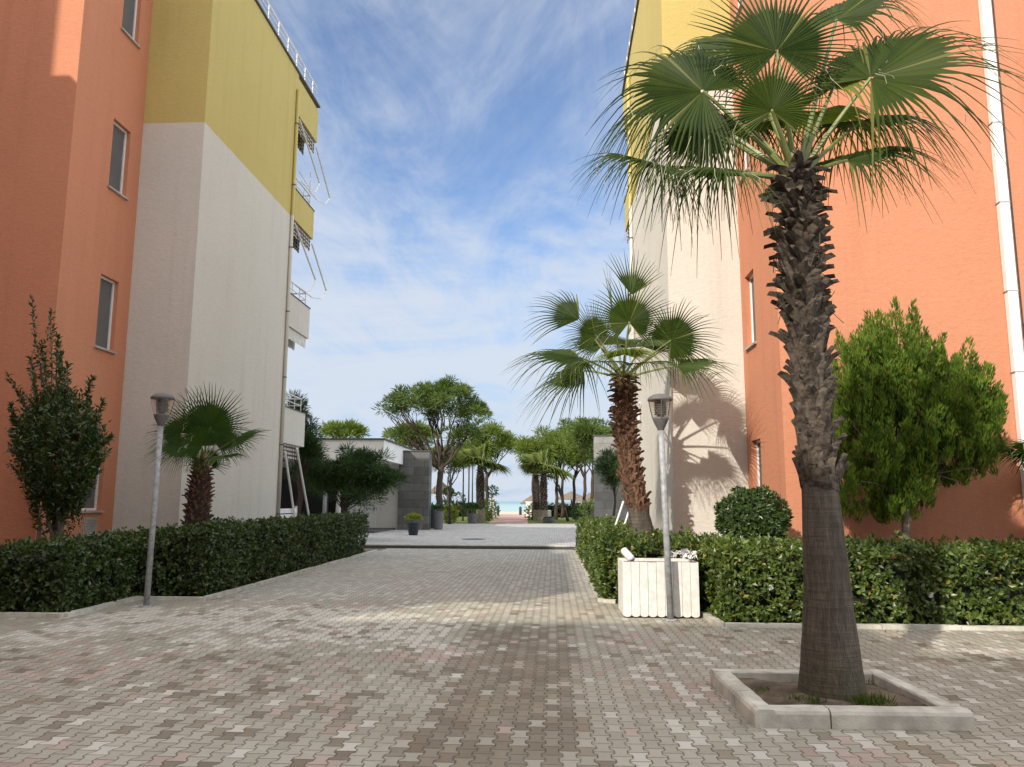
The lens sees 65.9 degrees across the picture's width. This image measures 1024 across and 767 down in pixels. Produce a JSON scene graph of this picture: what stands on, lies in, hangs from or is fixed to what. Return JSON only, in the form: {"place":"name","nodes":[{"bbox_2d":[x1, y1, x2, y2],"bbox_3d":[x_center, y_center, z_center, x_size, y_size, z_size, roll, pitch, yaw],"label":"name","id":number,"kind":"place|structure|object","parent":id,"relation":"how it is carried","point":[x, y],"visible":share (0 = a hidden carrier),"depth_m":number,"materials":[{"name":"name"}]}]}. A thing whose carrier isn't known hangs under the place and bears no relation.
{"place":"outdoors","nodes":[
{"label":"outdoors","id":0,"kind":"place"},
{"bbox_2d":[72,548,733,621],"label":"garden soil","id":1,"kind":"structure","parent":0,"point":[368,549],"depth_m":17.58,"materials":[{"name":"brown soil"}]},
{"bbox_2d":[4,295,116,542],"bbox_3d":[-7.904,0.987,13.703,2.351,5.254,1.323,-5,-10,33],"label":"laurel tree","id":2,"kind":"object","parent":1,"relation":"on","point":[58,489],"visible":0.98,"depth_m":13.37,"materials":[{"name":"green plant"}]},
{"bbox_2d":[0,0,330,544],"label":"apartment building","id":3,"kind":"structure","parent":1,"relation":"on","point":[157,210],"depth_m":17.70,"materials":[{"name":"orange paint"}]},
{"bbox_2d":[80,439,103,512],"bbox_3d":[-8.657,1.861,16.293,0.190,1.585,0.780,0,-8,3],"label":"window","id":4,"kind":"structure","parent":3,"relation":"in","point":[91,504],"depth_m":16.44,"materials":[{"name":"white paint"}]},
{"bbox_2d":[94,276,116,353],"bbox_3d":[-8.642,-1.473,16.791,0.190,1.585,0.780,0,-8,3],"label":"window","id":5,"kind":"structure","parent":3,"relation":"in","point":[106,295],"depth_m":16.90,"materials":[{"name":"grey glass"}]},
{"bbox_2d":[107,122,128,200],"bbox_3d":[-8.627,-4.904,17.303,0.190,1.585,0.780,0,-8,3],"label":"window","id":6,"kind":"structure","parent":3,"relation":"in","point":[116,174],"depth_m":17.42,"materials":[{"name":"grey glass"}]},
{"bbox_2d":[120,0,140,48],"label":"window","id":7,"kind":"structure","parent":3,"relation":"in","point":[130,6],"depth_m":17.94,"materials":[{"name":"white paint"}]},
{"bbox_2d":[299,171,312,191],"bbox_3d":[-6.702,-6.508,25.916,0.420,0.697,0.626,0,-8,3],"label":"drying rack","id":8,"kind":"object","parent":3,"relation":"hanging from","point":[306,183],"visible":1,"depth_m":25.68,"materials":[{"name":"white metal"}]},
{"bbox_2d":[0,510,369,612],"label":"hedge","id":9,"kind":"object","parent":1,"relation":"on","point":[70,574],"visible":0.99,"depth_m":13.04,"materials":[{"name":"green plant"}]},
{"bbox_2d":[142,381,268,541],"bbox_3d":[-5.903,1.922,15.180,2.630,3.828,2.432,0,-8,3],"label":"fan palm","id":10,"kind":"object","parent":1,"relation":"on","point":[208,425],"visible":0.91,"depth_m":14.96,"materials":[{"name":"green plant"}]},
{"bbox_2d":[615,501,627,524],"bbox_3d":[2.565,3.518,18.163,0.462,1.629,0.061,0,-8,3],"label":"folding frame","id":11,"kind":"object","parent":1,"relation":"on","point":[619,514],"visible":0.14,"depth_m":18.23,"materials":[{"name":"white paint"}]},
{"bbox_2d":[504,249,739,535],"bbox_3d":[1.889,0.548,14.068,4.214,6.286,3.459,0,-8,3],"label":"fan palm","id":12,"kind":"object","parent":1,"relation":"on","point":[675,337],"visible":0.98,"depth_m":13.88,"materials":[{"name":"green plant"}]},
{"bbox_2d":[713,484,793,553],"bbox_3d":[3.661,2.464,11.932,1.200,1.888,1.170,0,-8,3],"label":"round shrub","id":13,"kind":"object","parent":1,"relation":"on","point":[744,512],"visible":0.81,"depth_m":11.71,"materials":[{"name":"green plant"}]},
{"bbox_2d":[574,514,1023,625],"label":"hedge","id":14,"kind":"object","parent":1,"relation":"on","point":[976,581],"visible":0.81,"depth_m":10.48,"materials":[{"name":"green plant"}]},
{"bbox_2d":[622,0,1023,558],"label":"apartment building","id":15,"kind":"structure","parent":1,"relation":"on","point":[958,273],"depth_m":13.75,"materials":[{"name":"orange paint"}]},
{"bbox_2d":[732,0,742,24],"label":"window","id":16,"kind":"structure","parent":15,"relation":"in","point":[739,6],"depth_m":16.13,"materials":[{"name":"white paint"}]},
{"bbox_2d":[738,139,749,184],"bbox_3d":[4.649,-4.799,15.727,0.190,1.465,0.770,0,-8,3],"label":"window","id":17,"kind":"structure","parent":15,"relation":"in","point":[745,157],"depth_m":15.94,"materials":[{"name":"white paint"}]},
{"bbox_2d":[744,274,756,350],"bbox_3d":[4.634,-1.416,15.222,0.190,1.465,0.770,0,-8,3],"label":"window","id":18,"kind":"structure","parent":15,"relation":"in","point":[751,280],"depth_m":15.46,"materials":[{"name":"white paint"}]},
{"bbox_2d":[756,440,761,486],"bbox_3d":[4.690,1.756,14.745,0.050,1.420,0.670,0,-8,3],"label":"window","id":19,"kind":"structure","parent":15,"relation":"in","point":[758,446],"depth_m":15.04,"materials":[{"name":"white paint"}]},
{"bbox_2d":[831,294,1009,542],"bbox_3d":[6.076,1.023,11.989,2.827,4.777,1.606,0,-8,3],"label":"thuja","id":20,"kind":"object","parent":1,"relation":"on","point":[887,395],"visible":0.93,"depth_m":11.70,"materials":[{"name":"green plant"}]},
{"bbox_2d":[996,439,1023,472],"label":"fan palm","id":21,"kind":"object","parent":1,"relation":"on","point":[1012,454],"visible":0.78,"depth_m":11.85,"materials":[{"name":"green plant"}]},
{"bbox_2d":[258,0,635,501],"label":"sky","id":22,"kind":"structure","parent":0,"point":[450,133],"materials":[{"name":"blue"}]},
{"bbox_2d":[373,512,525,548],"bbox_3d":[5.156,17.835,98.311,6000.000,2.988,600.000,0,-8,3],"label":"ground","id":23,"kind":"structure","parent":0,"point":[496,513],"depth_m":129.65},
{"bbox_2d":[358,544,575,546],"bbox_3d":[0.416,5.586,26.976,29.988,0.138,0.260,0,-8,3],"label":"plaza step","id":24,"kind":"object","parent":23,"relation":"on","point":[471,545],"visible":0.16,"depth_m":26.98,"materials":[{"name":"concrete"}]},
{"bbox_2d":[364,545,575,549],"bbox_3d":[0.407,5.582,26.818,30.000,0.098,0.047,0,-8,3],"label":"gutter","id":25,"kind":"object","parent":23,"relation":"on","point":[469,547],"visible":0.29,"depth_m":26.89,"materials":[{"name":"black metal"}]},
{"bbox_2d":[520,495,531,503],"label":"thatched umbrella","id":26,"kind":"object","parent":23,"relation":"on","point":[529,498],"visible":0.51,"depth_m":94.41,"materials":[{"name":"beige plant"}]},
{"bbox_2d":[558,491,581,502],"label":"thatched umbrella","id":27,"kind":"object","parent":23,"relation":"on","point":[568,496],"visible":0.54,"depth_m":97.57,"materials":[{"name":"beige plant"}]},
{"bbox_2d":[575,493,590,501],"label":"thatched umbrella","id":28,"kind":"object","parent":23,"relation":"on","point":[580,499],"visible":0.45,"depth_m":95.66,"materials":[{"name":"beige plant"}]},
{"bbox_2d":[358,523,576,546],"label":"plaza","id":29,"kind":"structure","parent":0,"point":[516,534],"depth_m":34.68,"materials":[{"name":"grey concrete"}]},
{"bbox_2d":[285,390,329,515],"bbox_3d":[-8.235,3.049,30.254,2.305,5.858,2.032,-3,-9,20],"label":"young pine","id":30,"kind":"object","parent":29,"relation":"on","point":[311,449],"visible":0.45,"depth_m":30.26,"materials":[{"name":"green plant"}]},
{"bbox_2d":[282,441,410,512],"bbox_3d":[-6.473,4.099,30.687,5.300,3.924,2.608,-2,-9,17],"label":"young pine","id":31,"kind":"object","parent":29,"relation":"on","point":[356,475],"visible":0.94,"depth_m":30.27,"materials":[{"name":"green plant"}]},
{"bbox_2d":[280,438,432,532],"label":"pavilion","id":32,"kind":"structure","parent":29,"relation":"on","point":[415,492],"depth_m":41.50,"materials":[{"name":"white paint"}]},
{"bbox_2d":[336,490,340,512],"bbox_3d":[-8.574,5.966,39.043,0.260,2.450,0.247,0,-8,3],"label":"closed parasol","id":33,"kind":"object","parent":32,"relation":"on","point":[338,508],"visible":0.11,"depth_m":38.93,"materials":[{"name":"white fabric"}]},
{"bbox_2d":[355,489,376,527],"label":"door","id":34,"kind":"structure","parent":32,"relation":"in","point":[371,519],"depth_m":41.75,"materials":[{"name":"white paint"}]},
{"bbox_2d":[403,512,423,534],"bbox_3d":[-4.329,6.127,34.735,0.911,1.054,0.917,0,-8,3],"label":"potted plant","id":35,"kind":"object","parent":29,"relation":"on","point":[413,528],"visible":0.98,"depth_m":34.54,"materials":[{"name":"green plant"}]},
{"bbox_2d":[372,374,494,510],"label":"umbrella pine","id":36,"kind":"object","parent":29,"relation":"on","point":[438,395],"visible":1,"depth_m":47.90,"materials":[{"name":"green plant"}]},
{"bbox_2d":[431,504,436,528],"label":"potted plant","id":37,"kind":"object","parent":29,"relation":"on","point":[432,522],"visible":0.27,"depth_m":42.94,"materials":[{"name":"grey plant"}]},
{"bbox_2d":[432,504,444,529],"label":"potted plant","id":38,"kind":"object","parent":29,"relation":"on","point":[438,517],"visible":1,"depth_m":41.46,"materials":[{"name":"grey plant"}]},
{"bbox_2d":[448,449,450,523],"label":"slim post","id":39,"kind":"object","parent":29,"relation":"on","point":[450,492],"visible":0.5,"depth_m":51.74,"materials":[{"name":"metal"}]},
{"bbox_2d":[443,504,459,523],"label":"bush","id":40,"kind":"object","parent":29,"relation":"on","point":[455,512],"visible":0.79,"depth_m":52.41,"materials":[{"name":"green plant"}]},
{"bbox_2d":[461,502,482,523],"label":"potted plant","id":41,"kind":"object","parent":29,"relation":"on","point":[472,518],"visible":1,"depth_m":52.99,"materials":[{"name":"green plant"}]},
{"bbox_2d":[464,538,483,539],"bbox_3d":[-1.516,6.142,31.206,0.940,0.021,0.940,0,-8,3],"label":"drain cover","id":42,"kind":"object","parent":29,"relation":"on","point":[473,539],"visible":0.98,"depth_m":30.86,"materials":[{"name":"metal"}]},
{"bbox_2d":[590,446,622,516],"bbox_3d":[4.161,4.491,32.422,1.745,3.928,1.852,4,-9,-24],"label":"young pine","id":43,"kind":"object","parent":29,"relation":"on","point":[608,464],"visible":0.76,"depth_m":32.47,"materials":[{"name":"green plant"}]},
{"bbox_2d":[592,435,628,522],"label":"stone wall","id":44,"kind":"structure","parent":29,"relation":"on","point":[603,501],"depth_m":40.82,"materials":[{"name":"grey stone"}]},
{"bbox_2d":[16,555,992,634],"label":"fallen leaves","id":45,"kind":"object","parent":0,"point":[588,586],"visible":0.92,"depth_m":10.68,"materials":[{"name":"brown plant"}]},
{"bbox_2d":[431,501,581,511],"bbox_3d":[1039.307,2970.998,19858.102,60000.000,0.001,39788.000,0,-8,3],"label":"sea","id":46,"kind":"structure","parent":0,"point":[504,506],"depth_m":556.26,"materials":[{"name":"liquid"}]},
{"bbox_2d":[489,514,527,523],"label":"beach path","id":47,"kind":"structure","parent":0,"point":[512,518],"depth_m":64.33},
{"bbox_2d":[0,548,1023,766],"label":"paving","id":48,"kind":"structure","parent":0,"point":[403,657],"depth_m":7.18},
{"bbox_2d":[0,612,63,617],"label":"kerb","id":49,"kind":"structure","parent":48,"relation":"on","point":[36,614],"depth_m":10.84,"materials":[{"name":"concrete"}]},
{"bbox_2d":[64,596,141,616],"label":"kerb","id":50,"kind":"structure","parent":48,"relation":"on","point":[101,606],"depth_m":11.73,"materials":[{"name":"concrete"}]},
{"bbox_2d":[139,393,174,606],"bbox_3d":[-5.509,1.765,12.224,0.362,3.270,0.364,0,-8,3],"label":"street lamp","id":51,"kind":"object","parent":48,"relation":"on","point":[161,417],"visible":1,"depth_m":12.23,"materials":[{"name":"metal"}]},
{"bbox_2d":[141,596,206,600],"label":"kerb","id":52,"kind":"structure","parent":48,"relation":"on","point":[176,598],"depth_m":12.76,"materials":[{"name":"concrete"}]},
{"bbox_2d":[204,550,377,599],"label":"kerb","id":53,"kind":"structure","parent":48,"relation":"on","point":[227,592],"depth_m":16.07,"materials":[{"name":"concrete"}]},
{"bbox_2d":[574,548,603,601],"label":"kerb","id":54,"kind":"structure","parent":48,"relation":"on","point":[600,599],"depth_m":15.38,"materials":[{"name":"concrete"}]},
{"bbox_2d":[603,599,616,603],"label":"kerb","id":55,"kind":"structure","parent":48,"relation":"on","point":[613,601],"depth_m":12.65,"materials":[{"name":"concrete"}]},
{"bbox_2d":[618,558,699,617],"bbox_3d":[2.106,2.941,11.469,1.060,0.757,0.826,0,-8,3],"label":"planter box","id":56,"kind":"object","parent":48,"relation":"on","point":[641,587],"visible":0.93,"depth_m":11.07,"materials":[{"name":"wood"}]},
{"bbox_2d":[621,547,634,560],"bbox_3d":[1.659,2.453,11.314,0.116,0.200,0.261,3,-9,-20],"label":"cloth roll","id":57,"kind":"object","parent":56,"relation":"on","point":[627,554],"visible":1,"depth_m":11.26,"materials":[{"name":"white fabric"}]},
{"bbox_2d":[670,549,696,559],"bbox_3d":[2.453,2.450,11.355,0.437,0.178,0.300,0,-8,3],"label":"crumpled bag","id":58,"kind":"object","parent":56,"relation":"on","point":[685,553],"visible":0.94,"depth_m":11.34,"materials":[{"name":"white plastic"}]},
{"bbox_2d":[647,394,677,620],"bbox_3d":[2.106,1.695,11.056,0.362,3.131,0.364,0,-8,3],"label":"street lamp","id":59,"kind":"object","parent":48,"relation":"on","point":[660,420],"visible":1,"depth_m":11.06,"materials":[{"name":"metal"}]},
{"bbox_2d":[700,612,723,626],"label":"kerb","id":60,"kind":"structure","parent":48,"relation":"on","point":[710,618],"depth_m":10.62,"materials":[{"name":"concrete"}]},
{"bbox_2d":[710,668,974,730],"bbox_3d":[2.536,2.522,6.360,1.590,0.155,1.470,0,-8,3],"label":"tree planter","id":61,"kind":"object","parent":48,"relation":"on","point":[915,708],"visible":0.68,"depth_m":5.78,"materials":[{"name":"concrete"}]},
{"bbox_2d":[570,0,1023,702],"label":"fan palm","id":62,"kind":"object","parent":61,"relation":"in","point":[898,70],"visible":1,"depth_m":6.79,"materials":[{"name":"green plant"}]},
{"bbox_2d":[755,679,896,705],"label":"weeds","id":63,"kind":"object","parent":61,"relation":"on","point":[871,700],"visible":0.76,"depth_m":6.05,"materials":[{"name":"green plant"}]},
{"bbox_2d":[724,622,1023,630],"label":"kerb","id":64,"kind":"structure","parent":48,"relation":"on","point":[891,626],"depth_m":10.12,"materials":[{"name":"concrete"}]},
{"bbox_2d":[443,516,588,523],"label":"lawn","id":65,"kind":"structure","parent":0,"point":[558,521],"depth_m":58.57,"materials":[{"name":"green plant"}]},
{"bbox_2d":[317,417,371,437],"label":"umbrella pine","id":66,"kind":"object","parent":65,"relation":"on","point":[342,429],"visible":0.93,"depth_m":66.27,"materials":[{"name":"green plant"}]},
{"bbox_2d":[381,418,447,470],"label":"umbrella pine","id":67,"kind":"object","parent":65,"relation":"on","point":[404,442],"visible":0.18,"depth_m":62.08,"materials":[{"name":"green plant"}]},
{"bbox_2d":[431,483,451,493],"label":"thatched umbrella","id":68,"kind":"object","parent":65,"relation":"on","point":[433,490],"visible":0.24,"depth_m":65.23,"materials":[{"name":"beige plant"}]},
{"bbox_2d":[423,442,468,520],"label":"umbrella pine","id":69,"kind":"object","parent":65,"relation":"on","point":[455,465],"visible":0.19,"depth_m":57.58,"materials":[{"name":"green plant"}]},
{"bbox_2d":[435,487,466,517],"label":"flowering bush","id":70,"kind":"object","parent":65,"relation":"on","point":[457,502],"depth_m":59.51,"materials":[{"name":"plant"}]},
{"bbox_2d":[431,502,489,516],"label":"hedge","id":71,"kind":"object","parent":65,"relation":"on","point":[465,512],"visible":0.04,"depth_m":75.42,"materials":[{"name":"green plant"}]},
{"bbox_2d":[462,467,463,520],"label":"slim post","id":72,"kind":"object","parent":65,"relation":"on","point":[462,496],"visible":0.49,"depth_m":59.65,"materials":[{"name":"metal"}]},
{"bbox_2d":[466,464,469,521],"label":"slim post","id":73,"kind":"object","parent":65,"relation":"on","point":[468,484],"visible":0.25,"depth_m":57.77,"materials":[{"name":"metal"}]},
{"bbox_2d":[471,466,472,512],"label":"slim post","id":74,"kind":"object","parent":65,"relation":"on","point":[472,489],"visible":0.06,"depth_m":63.65,"materials":[{"name":"metal"}]},
{"bbox_2d":[454,440,510,522],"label":"fan palm","id":75,"kind":"object","parent":65,"relation":"on","point":[476,455],"visible":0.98,"depth_m":55.46,"materials":[{"name":"green plant"}]},
{"bbox_2d":[485,505,493,520],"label":"bush","id":76,"kind":"object","parent":65,"relation":"on","point":[490,512],"visible":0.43,"depth_m":59.24,"materials":[{"name":"green plant"}]},
{"bbox_2d":[463,420,517,516],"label":"umbrella pine","id":77,"kind":"object","parent":65,"relation":"on","point":[502,440],"visible":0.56,"depth_m":65.55,"materials":[{"name":"green plant"}]},
{"bbox_2d":[485,485,499,515],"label":"bush","id":78,"kind":"object","parent":65,"relation":"on","point":[491,494],"visible":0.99,"depth_m":65.47,"materials":[{"name":"green plant"}]},
{"bbox_2d":[485,496,500,519],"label":"bush","id":79,"kind":"object","parent":65,"relation":"on","point":[488,501],"visible":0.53,"depth_m":61.33,"materials":[{"name":"green plant"}]},
{"bbox_2d":[525,501,531,515],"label":"gate wall","id":80,"kind":"structure","parent":65,"relation":"on","point":[528,502],"depth_m":78.69,"materials":[{"name":"white paint"}]},
{"bbox_2d":[524,502,540,519],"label":"bush","id":81,"kind":"object","parent":65,"relation":"on","point":[528,509],"visible":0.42,"depth_m":62.98,"materials":[{"name":"green plant"}]},
{"bbox_2d":[511,433,560,519],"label":"slender pine","id":82,"kind":"object","parent":65,"relation":"on","point":[532,444],"visible":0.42,"depth_m":63.21,"materials":[{"name":"green plant"}]},
{"bbox_2d":[517,466,556,520],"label":"fan palm","id":83,"kind":"object","parent":65,"relation":"on","point":[536,500],"visible":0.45,"depth_m":59.16,"materials":[{"name":"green plant"}]},
{"bbox_2d":[515,445,575,522],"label":"fan palm","id":84,"kind":"object","parent":65,"relation":"on","point":[538,461],"visible":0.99,"depth_m":55.22,"materials":[{"name":"green plant"}]},
{"bbox_2d":[543,516,554,522],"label":"planter trough","id":85,"kind":"object","parent":65,"relation":"on","point":[547,519],"visible":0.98,"depth_m":53.86,"materials":[{"name":"concrete"}]},
{"bbox_2d":[531,424,574,519],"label":"slender pine","id":86,"kind":"object","parent":65,"relation":"on","point":[551,436],"visible":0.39,"depth_m":64.94,"materials":[{"name":"green plant"}]},
{"bbox_2d":[543,433,580,517],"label":"slender pine","id":87,"kind":"object","parent":65,"relation":"on","point":[569,464],"visible":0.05,"depth_m":71.10,"materials":[{"name":"green plant"}]},
{"bbox_2d":[554,481,569,520],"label":"bare tree","id":88,"kind":"object","parent":65,"relation":"on","point":[563,503],"visible":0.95,"depth_m":60.15,"materials":[{"name":"brown wood"}]},
{"bbox_2d":[540,502,589,516],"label":"hedge","id":89,"kind":"object","parent":65,"relation":"on","point":[551,506],"visible":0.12,"depth_m":74.98,"materials":[{"name":"green plant"}]},
{"bbox_2d":[554,418,587,516],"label":"slender pine","id":90,"kind":"object","parent":65,"relation":"on","point":[564,423],"visible":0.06,"depth_m":67.21,"materials":[{"name":"green plant"}]},
{"bbox_2d":[553,415,591,507],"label":"slender pine","id":91,"kind":"object","parent":65,"relation":"on","point":[577,455],"visible":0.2,"depth_m":61.32,"materials":[{"name":"green plant"}]},
{"bbox_2d":[570,505,588,520],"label":"bush","id":92,"kind":"object","parent":65,"relation":"on","point":[575,515],"visible":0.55,"depth_m":56.89,"materials":[{"name":"green plant"}]},
{"bbox_2d":[576,498,593,517],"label":"bush","id":93,"kind":"object","parent":65,"relation":"on","point":[586,508],"visible":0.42,"depth_m":54.90,"materials":[{"name":"green plant"}]},
{"bbox_2d":[561,415,611,515],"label":"slender pine","id":94,"kind":"object","parent":65,"relation":"on","point":[584,430],"visible":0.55,"depth_m":57.23,"materials":[{"name":"green plant"}]},
{"bbox_2d":[600,417,613,434],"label":"slender pine","id":95,"kind":"object","parent":65,"relation":"on","point":[610,427],"visible":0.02,"depth_m":63.87,"materials":[{"name":"green plant"}]}
]}

